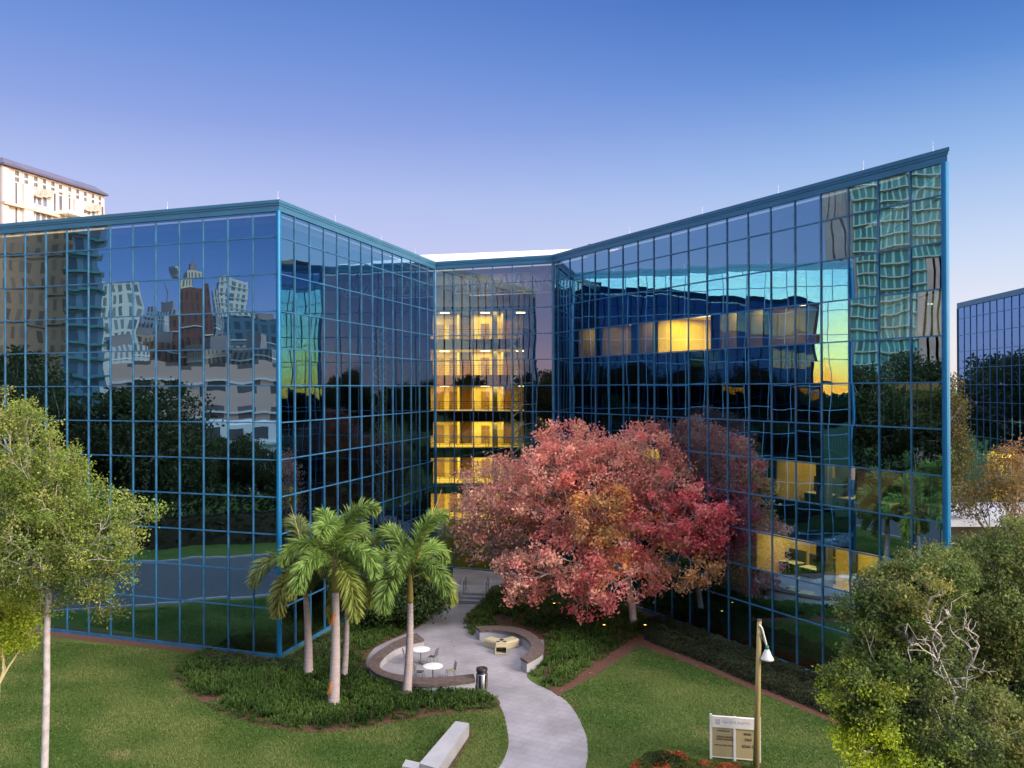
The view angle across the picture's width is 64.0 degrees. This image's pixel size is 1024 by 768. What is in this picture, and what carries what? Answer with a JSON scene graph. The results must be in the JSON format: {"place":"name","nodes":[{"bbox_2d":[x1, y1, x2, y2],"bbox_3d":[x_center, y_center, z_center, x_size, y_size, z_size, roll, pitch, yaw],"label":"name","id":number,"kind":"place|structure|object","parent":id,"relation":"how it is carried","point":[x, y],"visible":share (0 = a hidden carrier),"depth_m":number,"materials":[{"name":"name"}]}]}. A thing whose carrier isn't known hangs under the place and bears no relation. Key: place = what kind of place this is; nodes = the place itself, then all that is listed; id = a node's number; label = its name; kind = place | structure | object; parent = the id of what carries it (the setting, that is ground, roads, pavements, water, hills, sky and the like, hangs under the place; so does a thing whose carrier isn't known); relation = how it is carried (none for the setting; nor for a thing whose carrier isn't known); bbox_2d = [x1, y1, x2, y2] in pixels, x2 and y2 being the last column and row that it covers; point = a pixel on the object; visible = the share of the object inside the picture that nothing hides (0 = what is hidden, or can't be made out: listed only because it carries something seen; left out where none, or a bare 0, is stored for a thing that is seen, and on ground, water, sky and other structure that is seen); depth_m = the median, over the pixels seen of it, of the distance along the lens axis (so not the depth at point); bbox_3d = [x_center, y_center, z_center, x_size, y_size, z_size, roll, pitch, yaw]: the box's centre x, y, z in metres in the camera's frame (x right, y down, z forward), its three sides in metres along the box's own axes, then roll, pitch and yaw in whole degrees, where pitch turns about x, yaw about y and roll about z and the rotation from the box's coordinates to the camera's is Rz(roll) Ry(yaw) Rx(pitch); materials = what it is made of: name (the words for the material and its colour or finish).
{"place":"outdoors","nodes":[
{"label":"outdoors","id":0,"kind":"place"},
{"bbox_2d":[0,157,108,229],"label":"cream tower","id":1,"kind":"structure","parent":0,"point":[29,193],"depth_m":158.33,"materials":[{"name":"paint"}]},
{"bbox_2d":[14,181,17,222],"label":"window","id":2,"kind":"structure","parent":1,"relation":"in","point":[15,183],"depth_m":152.93,"materials":[{"name":"white glass"}]},
{"bbox_2d":[52,191,56,212],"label":"window","id":3,"kind":"structure","parent":1,"relation":"in","point":[54,200],"depth_m":161.76,"materials":[{"name":"white glass"}]},
{"bbox_2d":[0,640,508,767],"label":"lawn grass","id":4,"kind":"structure","parent":0,"point":[89,700],"depth_m":34.90,"materials":[{"name":"green plant"}]},
{"bbox_2d":[366,604,587,767],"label":"path","id":5,"kind":"structure","parent":0,"point":[543,732],"depth_m":38.77,"materials":[{"name":"concrete"}]},
{"bbox_2d":[413,646,429,664],"bbox_3d":[-4.779,14.261,42.872,0.980,0.763,0.980,0,0,0],"label":"cafe table","id":6,"kind":"object","parent":5,"relation":"on","point":[420,649],"visible":0.87,"depth_m":42.84,"materials":[{"name":"white paint"}]},
{"bbox_2d":[368,633,475,694],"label":"curved seat wall","id":7,"kind":"structure","parent":5,"relation":"on","point":[379,659],"depth_m":39.61,"materials":[{"name":"concrete"}]},
{"bbox_2d":[423,663,442,676],"bbox_3d":[-3.891,14.246,40.280,0.980,0.763,0.980,0,0,0],"label":"cafe table","id":8,"kind":"object","parent":5,"relation":"on","point":[432,666],"visible":0.82,"depth_m":40.25,"materials":[{"name":"white paint"}]},
{"bbox_2d":[484,636,518,653],"bbox_3d":[-0.584,14.407,45.180,1.982,0.420,1.876,0,0,0],"label":"three arm bench","id":9,"kind":"object","parent":5,"relation":"on","point":[500,646],"visible":1,"depth_m":45.26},
{"bbox_2d":[475,626,543,672],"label":"curved seat wall","id":10,"kind":"structure","parent":5,"relation":"on","point":[533,645],"depth_m":45.58,"materials":[{"name":"concrete"}]},
{"bbox_2d":[453,568,524,589],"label":"pavement","id":11,"kind":"structure","parent":0,"point":[476,577],"depth_m":60.24,"materials":[{"name":"concrete"}]},
{"bbox_2d":[0,390,1022,767],"bbox_3d":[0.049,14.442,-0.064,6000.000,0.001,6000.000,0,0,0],"label":"ground","id":12,"kind":"structure","parent":0,"point":[266,632],"depth_m":37.04,"materials":[{"name":"green plant"}]},
{"bbox_2d":[0,574,55,685],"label":"bright green tree","id":13,"kind":"object","parent":12,"relation":"on","point":[17,620],"visible":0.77,"depth_m":26.43,"materials":[{"name":"green plant"}]},
{"bbox_2d":[0,384,173,767],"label":"tall shade tree","id":14,"kind":"object","parent":12,"relation":"on","point":[43,519],"visible":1,"depth_m":22.55,"materials":[{"name":"green plant"}]},
{"bbox_2d":[22,630,271,657],"bbox_3d":[-26.823,14.737,48.137,30.000,0.001,0.800,0,0,18],"label":"mulch bed","id":15,"kind":"object","parent":12,"relation":"on","point":[104,640],"visible":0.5,"depth_m":46.78,"materials":[{"name":"soil"}]},
{"bbox_2d":[172,613,499,732],"bbox_3d":[-10.200,14.665,44.927,15.374,0.001,21.718,0,0,-13],"label":"mulch bed","id":16,"kind":"object","parent":12,"relation":"on","point":[312,729],"visible":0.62,"depth_m":36.50,"materials":[{"name":"soil"}]},
{"bbox_2d":[199,627,343,673],"bbox_3d":[-12.043,14.393,44.101,8.642,0.633,5.899,0,0,-32],"label":"hedge","id":17,"kind":"object","parent":16,"relation":"on","point":[244,655],"visible":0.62,"depth_m":42.97,"materials":[{"name":"green plant"}]},
{"bbox_2d":[243,504,357,673],"bbox_3d":[-10.235,10.318,40.743,5.598,8.681,5.838,0,0,0],"label":"foxtail palm","id":18,"kind":"object","parent":16,"relation":"on","point":[293,523],"visible":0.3,"depth_m":39.93,"materials":[{"name":"green plant"}]},
{"bbox_2d":[274,496,387,710],"bbox_3d":[-7.951,9.827,36.831,5.214,9.636,5.183,0,0,0],"label":"foxtail palm","id":19,"kind":"object","parent":16,"relation":"on","point":[333,538],"visible":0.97,"depth_m":36.22,"materials":[{"name":"green plant"}]},
{"bbox_2d":[174,615,499,731],"bbox_3d":[-10.158,14.441,44.851,15.627,0.446,21.813,0,0,-13],"label":"ground cover","id":20,"kind":"object","parent":16,"relation":"on","point":[248,683],"visible":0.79,"depth_m":38.25,"materials":[{"name":"green plant"}]},
{"bbox_2d":[303,532,382,680],"bbox_3d":[-8.322,10.973,40.593,4.117,7.384,4.547,0,0,0],"label":"foxtail palm","id":21,"kind":"object","parent":16,"relation":"on","point":[315,579],"visible":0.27,"depth_m":40.20,"materials":[{"name":"green plant"}]},
{"bbox_2d":[359,561,450,628],"bbox_3d":[-6.654,12.540,49.824,6.353,4.342,5.303,0,0,0],"label":"round shrub tree","id":22,"kind":"object","parent":16,"relation":"on","point":[428,602],"visible":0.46,"depth_m":48.69,"materials":[{"name":"green plant"}]},
{"bbox_2d":[358,492,460,696],"bbox_3d":[-4.856,9.789,38.020,4.926,9.712,5.110,0,0,0],"label":"foxtail palm","id":23,"kind":"object","parent":16,"relation":"on","point":[401,559],"visible":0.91,"depth_m":38.06,"materials":[{"name":"green plant"}]},
{"bbox_2d":[402,721,468,767],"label":"concrete bench wall","id":24,"kind":"structure","parent":12,"relation":"on","point":[444,750],"depth_m":31.62,"materials":[{"name":"concrete"}]},
{"bbox_2d":[448,731,472,767],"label":"mulch bed","id":25,"kind":"object","parent":12,"relation":"on","point":[457,755],"visible":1,"depth_m":32.48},
{"bbox_2d":[454,585,490,603],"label":"entrance steps","id":26,"kind":"structure","parent":12,"relation":"on","point":[471,593],"depth_m":55.75,"materials":[{"name":"concrete"}]},
{"bbox_2d":[0,147,958,671],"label":"glass office building","id":27,"kind":"structure","parent":12,"relation":"on","point":[234,393],"depth_m":48.24,"materials":[{"name":"glass"}]},
{"bbox_2d":[50,589,65,629],"bbox_3d":[-27.093,13.449,48.727,1.625,2.600,0.005,0,0,18],"label":"window pane","id":28,"kind":"structure","parent":27,"relation":"in","point":[60,623],"depth_m":48.69,"materials":[{"name":"glass"}]},
{"bbox_2d":[68,592,87,631],"bbox_3d":[-25.551,13.441,48.213,1.625,2.600,0.001,0,0,18],"label":"window pane","id":29,"kind":"structure","parent":27,"relation":"in","point":[79,622],"depth_m":48.23,"materials":[{"name":"glass"}]},
{"bbox_2d":[89,594,109,634],"bbox_3d":[-24.010,13.434,47.700,1.625,2.600,0.001,0,0,19],"label":"window pane","id":30,"kind":"structure","parent":27,"relation":"in","point":[99,629],"depth_m":47.74,"materials":[{"name":"glass"}]},
{"bbox_2d":[437,494,486,510],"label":"gallery door","id":31,"kind":"structure","parent":27,"relation":"in","point":[440,503],"depth_m":96.48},
{"bbox_2d":[0,166,942,652],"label":"window panes","id":32,"kind":"structure","parent":27,"relation":"in","point":[77,237],"depth_m":49.65,"materials":[{"name":"glass"}]},
{"bbox_2d":[436,324,523,338],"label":"gallery door","id":33,"kind":"structure","parent":27,"relation":"in","point":[483,326],"depth_m":96.55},
{"bbox_2d":[437,458,523,477],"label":"gallery door","id":34,"kind":"structure","parent":27,"relation":"in","point":[440,464],"depth_m":96.48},
{"bbox_2d":[437,425,523,443],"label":"gallery door","id":35,"kind":"structure","parent":27,"relation":"in","point":[440,428],"depth_m":96.50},
{"bbox_2d":[437,391,523,409],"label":"gallery door","id":36,"kind":"structure","parent":27,"relation":"in","point":[484,394],"depth_m":96.52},
{"bbox_2d":[437,358,523,374],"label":"gallery door","id":37,"kind":"structure","parent":27,"relation":"in","point":[440,371],"depth_m":96.55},
{"bbox_2d":[729,598,748,644],"bbox_3d":[12.619,13.299,45.427,0.001,2.600,1.625,0,0,-29],"label":"window pane","id":38,"kind":"structure","parent":27,"relation":"in","point":[738,610],"depth_m":45.42,"materials":[{"name":"glass"}]},
{"bbox_2d":[746,552,755,565],"bbox_3d":[14.322,9.885,46.949,0.900,1.350,1.700,0,0,-29],"label":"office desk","id":39,"kind":"object","parent":27,"relation":"on","point":[753,558],"visible":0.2,"depth_m":47.45,"materials":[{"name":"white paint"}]},
{"bbox_2d":[750,608,762,651],"bbox_3d":[13.406,13.290,44.006,0.003,2.600,1.625,0,0,-29],"label":"window pane","id":40,"kind":"structure","parent":27,"relation":"in","point":[753,629],"depth_m":44.51,"materials":[{"name":"glass"}]},
{"bbox_2d":[779,561,790,574],"bbox_3d":[14.732,10.036,44.215,0.534,0.980,0.563,0,0,31],"label":"office chair","id":41,"kind":"object","parent":27,"relation":"on","point":[783,566],"visible":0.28,"depth_m":43.98,"materials":[{"name":"black plastic"}]},
{"bbox_2d":[778,548,805,577],"bbox_3d":[15.363,9.875,45.482,0.900,1.350,1.700,0,0,-29],"label":"office desk","id":42,"kind":"object","parent":27,"relation":"on","point":[801,557],"visible":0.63,"depth_m":45.25,"materials":[{"name":"white paint"}]},
{"bbox_2d":[799,553,835,584],"bbox_3d":[16.211,9.864,43.537,0.900,1.350,1.700,0,0,-29],"label":"office desk","id":43,"kind":"object","parent":27,"relation":"on","point":[808,571],"visible":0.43,"depth_m":44.07,"materials":[{"name":"white paint"}]},
{"bbox_2d":[476,666,487,690],"bbox_3d":[-1.442,14.099,39.205,0.559,1.030,0.553,0,0,0],"label":"litter bin","id":44,"kind":"object","parent":12,"relation":"on","point":[482,678],"visible":0.9,"depth_m":38.99,"materials":[{"name":"metal"}]},
{"bbox_2d":[467,588,840,724],"bbox_3d":[5.596,14.622,47.420,15.009,0.001,32.195,0,0,-30],"label":"mulch bed","id":45,"kind":"object","parent":12,"relation":"on","point":[604,663],"visible":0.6,"depth_m":43.35,"materials":[{"name":"soil"}]},
{"bbox_2d":[446,448,570,602],"bbox_3d":[-0.369,9.292,52.255,8.252,10.823,8.189,0,0,0],"label":"red autumn tree","id":46,"kind":"object","parent":45,"relation":"on","point":[474,502],"visible":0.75,"depth_m":51.29,"materials":[{"name":"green plant"}]},
{"bbox_2d":[462,577,648,688],"bbox_3d":[2.877,14.421,50.343,12.047,0.446,22.899,0,0,0],"label":"ground cover","id":47,"kind":"object","parent":45,"relation":"on","point":[572,645],"visible":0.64,"depth_m":48.64,"materials":[{"name":"green plant"}]},
{"bbox_2d":[489,416,747,625],"bbox_3d":[6.240,8.335,49.203,15.281,12.737,9.801,0,0,0],"label":"red autumn tree","id":48,"kind":"object","parent":45,"relation":"on","point":[619,499],"visible":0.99,"depth_m":47.48,"materials":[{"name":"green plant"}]},
{"bbox_2d":[518,610,840,725],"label":"fallen leaves","id":49,"kind":"object","parent":45,"relation":"on","point":[681,660],"visible":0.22,"depth_m":42.79,"materials":[{"name":"red plant"}]},
{"bbox_2d":[640,614,860,717],"bbox_3d":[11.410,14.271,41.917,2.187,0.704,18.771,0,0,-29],"label":"hedge","id":50,"kind":"object","parent":45,"relation":"on","point":[792,687],"visible":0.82,"depth_m":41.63,"materials":[{"name":"green plant"}]},
{"bbox_2d":[630,749,755,767],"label":"flowering shrub","id":51,"kind":"object","parent":12,"relation":"on","point":[667,759],"visible":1,"depth_m":30.47,"materials":[{"name":"red plant"}]},
{"bbox_2d":[560,646,883,767],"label":"lawn grass","id":52,"kind":"structure","parent":12,"relation":"on","point":[709,710],"depth_m":36.06,"materials":[{"name":"green plant"}]},
{"bbox_2d":[710,713,760,762],"bbox_3d":[8.617,13.682,31.616,1.906,1.740,0.126,0,0,12],"label":"directory sign","id":53,"kind":"object","parent":52,"relation":"on","point":[731,737],"visible":1,"depth_m":31.61,"materials":[{"name":"metal"}]},
{"bbox_2d":[753,619,773,767],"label":"lamp post","id":54,"kind":"object","parent":52,"relation":"on","point":[766,656],"visible":1,"depth_m":30.86,"materials":[{"name":"metal"}]},
{"bbox_2d":[810,537,1023,767],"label":"spreading oak","id":55,"kind":"object","parent":12,"relation":"on","point":[912,706],"visible":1,"depth_m":20.65,"materials":[{"name":"green plant"}]},
{"bbox_2d":[950,371,989,521],"bbox_3d":[35.267,6.728,65.127,4.520,15.767,6.409,0,0,0],"label":"slim park tree","id":56,"kind":"object","parent":12,"relation":"on","point":[957,432],"visible":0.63,"depth_m":64.90,"materials":[{"name":"green plant"}]},
{"bbox_2d":[942,500,1023,767],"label":"spreading oak","id":57,"kind":"object","parent":12,"relation":"on","point":[1000,640],"visible":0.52,"depth_m":24.07,"materials":[{"name":"green plant"}]},
{"bbox_2d":[951,502,1023,537],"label":"flat canopy","id":58,"kind":"object","parent":12,"relation":"on","point":[959,526],"visible":0.17,"depth_m":64.95,"materials":[{"name":"concrete"}]},
{"bbox_2d":[951,433,1023,609],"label":"autumn cypress","id":59,"kind":"object","parent":12,"relation":"on","point":[1013,490],"visible":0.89,"depth_m":51.98,"materials":[{"name":"plant"}]},
{"bbox_2d":[951,528,1023,577],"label":"park tree","id":60,"kind":"object","parent":12,"relation":"on","point":[965,533],"visible":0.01,"depth_m":43.72,"materials":[{"name":"green plant"}]},
{"bbox_2d":[0,0,1023,389],"label":"sky","id":61,"kind":"structure","parent":0,"point":[431,127],"materials":[{"name":"blue"}]},
{"bbox_2d":[804,476,840,505],"bbox_3d":[16.451,5.763,43.510,0.900,1.550,1.700,0,0,-29],"label":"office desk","id":62,"kind":"object","parent":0,"point":[809,496],"visible":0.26,"depth_m":43.99,"materials":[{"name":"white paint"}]},
{"bbox_2d":[835,480,854,508],"bbox_3d":[17.502,5.752,41.920,1.700,1.550,0.900,0,0,-29],"label":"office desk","id":63,"kind":"object","parent":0,"point":[841,493],"visible":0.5,"depth_m":41.98,"materials":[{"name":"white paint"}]},
{"bbox_2d":[877,485,901,515],"bbox_3d":[18.086,5.742,40.143,0.900,1.550,1.700,0,0,-29],"label":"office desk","id":64,"kind":"object","parent":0,"point":[894,503],"visible":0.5,"depth_m":39.72,"materials":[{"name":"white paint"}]},
{"bbox_2d":[957,288,1023,501],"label":"neighbouring glass building","id":65,"kind":"structure","parent":0,"point":[990,349],"depth_m":91.44,"materials":[{"name":"glass"}]},
{"bbox_2d":[964,334,969,350],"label":"window pane","id":66,"kind":"structure","parent":65,"relation":"in","point":[966,337],"depth_m":97.57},
{"bbox_2d":[964,317,969,333],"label":"window pane","id":67,"kind":"structure","parent":65,"relation":"in","point":[966,320],"depth_m":97.57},
{"bbox_2d":[971,419,976,435],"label":"window pane","id":68,"kind":"structure","parent":65,"relation":"in","point":[973,421],"depth_m":95.84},
{"bbox_2d":[971,402,976,418],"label":"window pane","id":69,"kind":"structure","parent":65,"relation":"in","point":[974,413],"depth_m":95.82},
{"bbox_2d":[977,419,982,436],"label":"window pane","id":70,"kind":"structure","parent":65,"relation":"in","point":[979,422],"depth_m":94.45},
{"bbox_2d":[977,402,982,418],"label":"window pane","id":71,"kind":"structure","parent":65,"relation":"in","point":[979,404],"depth_m":94.43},
{"bbox_2d":[977,385,982,401],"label":"window pane","id":72,"kind":"structure","parent":65,"relation":"in","point":[979,387],"depth_m":94.41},
{"bbox_2d":[977,367,982,383],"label":"window pane","id":73,"kind":"structure","parent":65,"relation":"in","point":[979,370],"depth_m":94.29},
{"bbox_2d":[977,350,982,366],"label":"window pane","id":74,"kind":"structure","parent":65,"relation":"in","point":[979,352],"depth_m":94.38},
{"bbox_2d":[977,332,982,349],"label":"window pane","id":75,"kind":"structure","parent":65,"relation":"in","point":[979,335],"depth_m":94.47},
{"bbox_2d":[977,315,982,332],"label":"window pane","id":76,"kind":"structure","parent":65,"relation":"in","point":[979,318],"depth_m":94.47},
{"bbox_2d":[983,332,988,348],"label":"window pane","id":77,"kind":"structure","parent":65,"relation":"in","point":[985,334],"depth_m":92.89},
{"bbox_2d":[983,314,988,331],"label":"window pane","id":78,"kind":"structure","parent":65,"relation":"in","point":[985,317],"depth_m":92.89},
{"bbox_2d":[984,438,989,454],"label":"window pane","id":79,"kind":"structure","parent":65,"relation":"in","point":[986,440],"depth_m":92.87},
{"bbox_2d":[984,420,989,437],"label":"window pane","id":80,"kind":"structure","parent":65,"relation":"in","point":[986,422],"depth_m":92.62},
{"bbox_2d":[984,402,989,419],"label":"window pane","id":81,"kind":"structure","parent":65,"relation":"in","point":[986,405],"depth_m":92.85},
{"bbox_2d":[984,385,989,401],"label":"window pane","id":82,"kind":"structure","parent":65,"relation":"in","point":[986,387],"depth_m":92.71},
{"bbox_2d":[984,367,989,383],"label":"window pane","id":83,"kind":"structure","parent":65,"relation":"in","point":[986,369],"depth_m":92.69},
{"bbox_2d":[984,349,989,366],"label":"window pane","id":84,"kind":"structure","parent":65,"relation":"in","point":[986,352],"depth_m":92.80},
{"bbox_2d":[958,297,1023,501],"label":"window panes","id":85,"kind":"structure","parent":65,"relation":"in","point":[968,311],"depth_m":96.50,"materials":[{"name":"glass"}]},
{"bbox_2d":[990,349,995,365],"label":"window pane","id":86,"kind":"structure","parent":65,"relation":"in","point":[992,351],"depth_m":91.26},
{"bbox_2d":[990,331,995,348],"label":"window pane","id":87,"kind":"structure","parent":65,"relation":"in","point":[992,333],"depth_m":91.36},
{"bbox_2d":[990,313,995,330],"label":"window pane","id":88,"kind":"structure","parent":65,"relation":"in","point":[993,315],"depth_m":91.34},
{"bbox_2d":[990,385,996,401],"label":"window pane","id":89,"kind":"structure","parent":65,"relation":"in","point":[993,388],"depth_m":91.19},
{"bbox_2d":[990,367,996,383],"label":"window pane","id":90,"kind":"structure","parent":65,"relation":"in","point":[993,370],"depth_m":91.16,"materials":[{"name":"glass"}]},
{"bbox_2d":[991,421,996,437],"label":"window pane","id":91,"kind":"structure","parent":65,"relation":"in","point":[993,423],"depth_m":91.11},
{"bbox_2d":[991,403,996,419],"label":"window pane","id":92,"kind":"structure","parent":65,"relation":"in","point":[993,405],"depth_m":91.09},
{"bbox_2d":[997,366,1003,383],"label":"window pane","id":93,"kind":"structure","parent":65,"relation":"in","point":[1000,370],"depth_m":89.58,"materials":[{"name":"glass"}]},
{"bbox_2d":[997,348,1003,365],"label":"window pane","id":94,"kind":"structure","parent":65,"relation":"in","point":[1000,351],"depth_m":89.55,"materials":[{"name":"glass"}]},
{"bbox_2d":[997,330,1003,347],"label":"window pane","id":95,"kind":"structure","parent":65,"relation":"in","point":[1000,333],"depth_m":89.55,"materials":[{"name":"glass"}]},
{"bbox_2d":[997,311,1003,329],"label":"window pane","id":96,"kind":"structure","parent":65,"relation":"in","point":[999,314],"depth_m":89.55,"materials":[{"name":"glass"}]},
{"bbox_2d":[998,421,1003,438],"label":"window pane","id":97,"kind":"structure","parent":65,"relation":"in","point":[1000,424],"depth_m":89.62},
{"bbox_2d":[998,403,1003,420],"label":"window pane","id":98,"kind":"structure","parent":65,"relation":"in","point":[1000,405],"depth_m":89.50,"materials":[{"name":"glass"}]},
{"bbox_2d":[998,385,1003,402],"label":"window pane","id":99,"kind":"structure","parent":65,"relation":"in","point":[1000,387],"depth_m":89.38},
{"bbox_2d":[1004,328,1010,346],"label":"window pane","id":100,"kind":"structure","parent":65,"relation":"in","point":[1007,332],"depth_m":88.01,"materials":[{"name":"glass"}]},
{"bbox_2d":[1004,310,1010,328],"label":"window pane","id":101,"kind":"structure","parent":65,"relation":"in","point":[1007,314],"depth_m":87.99,"materials":[{"name":"glass"}]},
{"bbox_2d":[1005,385,1010,402],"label":"window pane","id":102,"kind":"structure","parent":65,"relation":"in","point":[1007,387],"depth_m":87.95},
{"bbox_2d":[1005,366,1010,383],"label":"window pane","id":103,"kind":"structure","parent":65,"relation":"in","point":[1007,368],"depth_m":87.94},
{"bbox_2d":[1005,347,1010,365],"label":"window pane","id":104,"kind":"structure","parent":65,"relation":"in","point":[1007,350],"depth_m":87.92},
{"bbox_2d":[1005,422,1011,439],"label":"window pane","id":105,"kind":"structure","parent":65,"relation":"in","point":[1008,425],"depth_m":87.86,"materials":[{"name":"glass"}]},
{"bbox_2d":[1005,403,1011,421],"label":"window pane","id":106,"kind":"structure","parent":65,"relation":"in","point":[1008,411],"depth_m":87.86,"materials":[{"name":"glass"}]},
{"bbox_2d":[1012,422,1018,440],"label":"window pane","id":107,"kind":"structure","parent":65,"relation":"in","point":[1015,426],"depth_m":86.40,"materials":[{"name":"glass"}]},
{"bbox_2d":[1012,404,1018,421],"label":"window pane","id":108,"kind":"structure","parent":65,"relation":"in","point":[1015,407],"depth_m":86.38,"materials":[{"name":"glass"}]},
{"bbox_2d":[1012,385,1018,402],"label":"window pane","id":109,"kind":"structure","parent":65,"relation":"in","point":[1015,388],"depth_m":86.36,"materials":[{"name":"glass"}]},
{"bbox_2d":[1012,366,1018,383],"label":"window pane","id":110,"kind":"structure","parent":65,"relation":"in","point":[1015,369],"depth_m":86.35,"materials":[{"name":"glass"}]},
{"bbox_2d":[1012,346,1018,364],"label":"window pane","id":111,"kind":"structure","parent":65,"relation":"in","point":[1015,350],"depth_m":86.33,"materials":[{"name":"glass"}]},
{"bbox_2d":[1012,327,1018,345],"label":"window pane","id":112,"kind":"structure","parent":65,"relation":"in","point":[1015,331],"depth_m":86.31,"materials":[{"name":"glass"}]},
{"bbox_2d":[1012,308,1018,327],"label":"window pane","id":113,"kind":"structure","parent":65,"relation":"in","point":[1015,312],"depth_m":86.31,"materials":[{"name":"glass"}]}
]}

